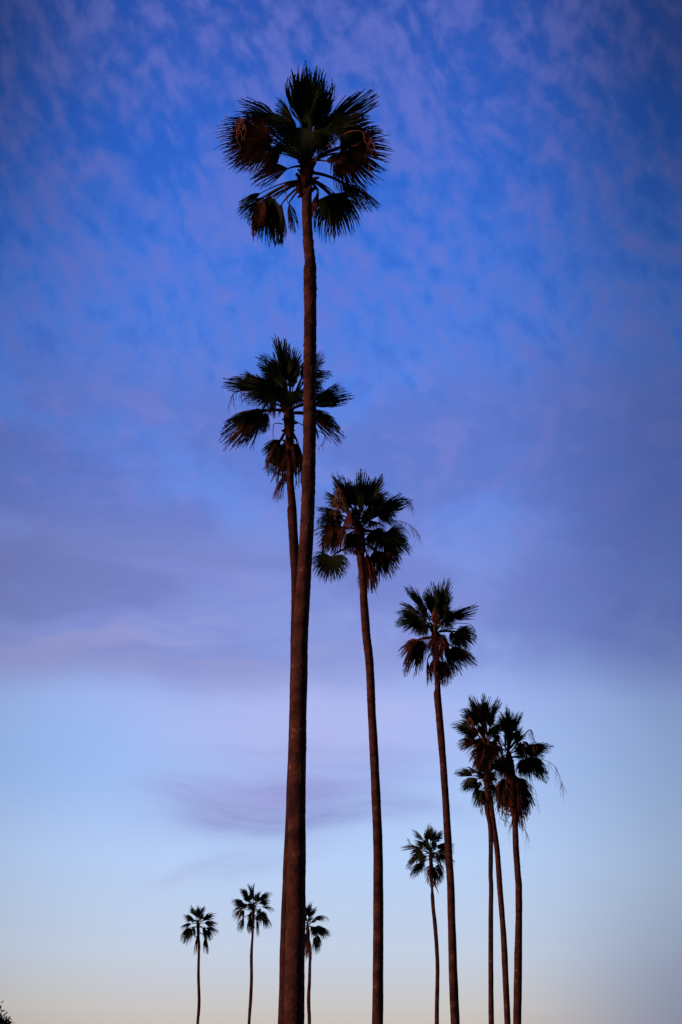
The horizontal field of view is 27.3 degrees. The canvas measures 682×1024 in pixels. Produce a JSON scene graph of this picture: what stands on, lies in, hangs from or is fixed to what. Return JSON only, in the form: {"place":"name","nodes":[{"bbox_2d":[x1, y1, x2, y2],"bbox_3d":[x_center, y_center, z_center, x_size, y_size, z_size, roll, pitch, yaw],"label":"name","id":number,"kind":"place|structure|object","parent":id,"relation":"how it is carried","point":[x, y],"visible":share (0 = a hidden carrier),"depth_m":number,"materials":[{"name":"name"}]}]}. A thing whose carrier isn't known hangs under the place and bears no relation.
{"place":"outdoors","nodes":[
{"label":"outdoors","id":0,"kind":"place"},
{"bbox_2d":[0,0,681,1023],"label":"sky","id":1,"kind":"structure","parent":0,"point":[504,330],"materials":[{"name":"blue"}]},
{"label":"ground","id":2,"kind":"structure","parent":0,"visible":0},
{"bbox_2d":[0,1001,14,1023],"bbox_3d":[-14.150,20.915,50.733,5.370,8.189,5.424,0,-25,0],"label":"broadleaf tree","id":3,"kind":"object","parent":2,"relation":"on","point":[2,1021],"visible":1,"depth_m":52.66,"materials":[{"name":"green plant"}]},
{"bbox_2d":[180,906,217,1023],"bbox_3d":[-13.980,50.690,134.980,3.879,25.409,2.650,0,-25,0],"label":"palm tree","id":4,"kind":"object","parent":2,"relation":"on","point":[187,932],"visible":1,"depth_m":139.14,"materials":[{"name":"black plant"}]},
{"bbox_2d":[232,884,273,1023],"bbox_3d":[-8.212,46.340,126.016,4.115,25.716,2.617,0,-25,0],"label":"palm tree","id":5,"kind":"object","parent":2,"relation":"on","point":[261,916],"visible":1,"depth_m":130.08,"materials":[{"name":"black plant"}]},
{"bbox_2d":[219,335,354,1023],"bbox_3d":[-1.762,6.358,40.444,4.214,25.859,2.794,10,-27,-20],"label":"palm tree","id":6,"kind":"object","parent":2,"relation":"on","point":[285,458],"visible":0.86,"depth_m":44.54,"materials":[{"name":"green plant"}]},
{"bbox_2d":[215,60,393,1023],"bbox_3d":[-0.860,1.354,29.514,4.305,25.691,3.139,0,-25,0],"label":"palm tree","id":7,"kind":"object","parent":2,"relation":"on","point":[310,101],"visible":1,"depth_m":33.12,"materials":[{"name":"brown plant"}]},
{"bbox_2d":[305,901,330,1023],"bbox_3d":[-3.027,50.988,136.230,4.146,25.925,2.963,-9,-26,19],"label":"palm tree","id":8,"kind":"object","parent":2,"relation":"on","point":[316,931],"visible":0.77,"depth_m":140.19,"materials":[{"name":"black plant"}]},
{"bbox_2d":[312,469,420,1023],"bbox_3d":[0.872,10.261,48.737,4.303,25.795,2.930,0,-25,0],"label":"palm tree","id":9,"kind":"object","parent":2,"relation":"on","point":[390,542],"visible":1,"depth_m":52.87,"materials":[{"name":"green plant"}]},
{"bbox_2d":[401,825,455,1023],"bbox_3d":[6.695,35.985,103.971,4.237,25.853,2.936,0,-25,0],"label":"palm tree","id":10,"kind":"object","parent":2,"relation":"on","point":[433,836],"visible":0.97,"depth_m":108.13,"materials":[{"name":"black plant"}]},
{"bbox_2d":[394,578,477,1023],"bbox_3d":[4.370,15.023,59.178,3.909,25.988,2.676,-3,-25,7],"label":"palm tree","id":11,"kind":"object","parent":2,"relation":"on","point":[437,603],"visible":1,"depth_m":63.23,"materials":[{"name":"black plant"}]},
{"bbox_2d":[454,754,502,1023],"bbox_3d":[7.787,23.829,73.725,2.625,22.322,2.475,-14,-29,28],"label":"palm tree","id":12,"kind":"object","parent":2,"relation":"on","point":[484,796],"visible":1,"depth_m":77.10,"materials":[{"name":"black plant"}]},
{"bbox_2d":[449,694,510,1023],"bbox_3d":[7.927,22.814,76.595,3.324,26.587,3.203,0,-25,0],"label":"palm tree","id":13,"kind":"object","parent":2,"relation":"on","point":[482,713],"visible":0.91,"depth_m":80.57,"materials":[{"name":"black plant"}]},
{"bbox_2d":[489,707,565,1023],"bbox_3d":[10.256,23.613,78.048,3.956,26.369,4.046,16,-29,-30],"label":"palm tree","id":14,"kind":"object","parent":2,"relation":"on","point":[512,788],"visible":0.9,"depth_m":81.53,"materials":[{"name":"black plant"}]}
]}

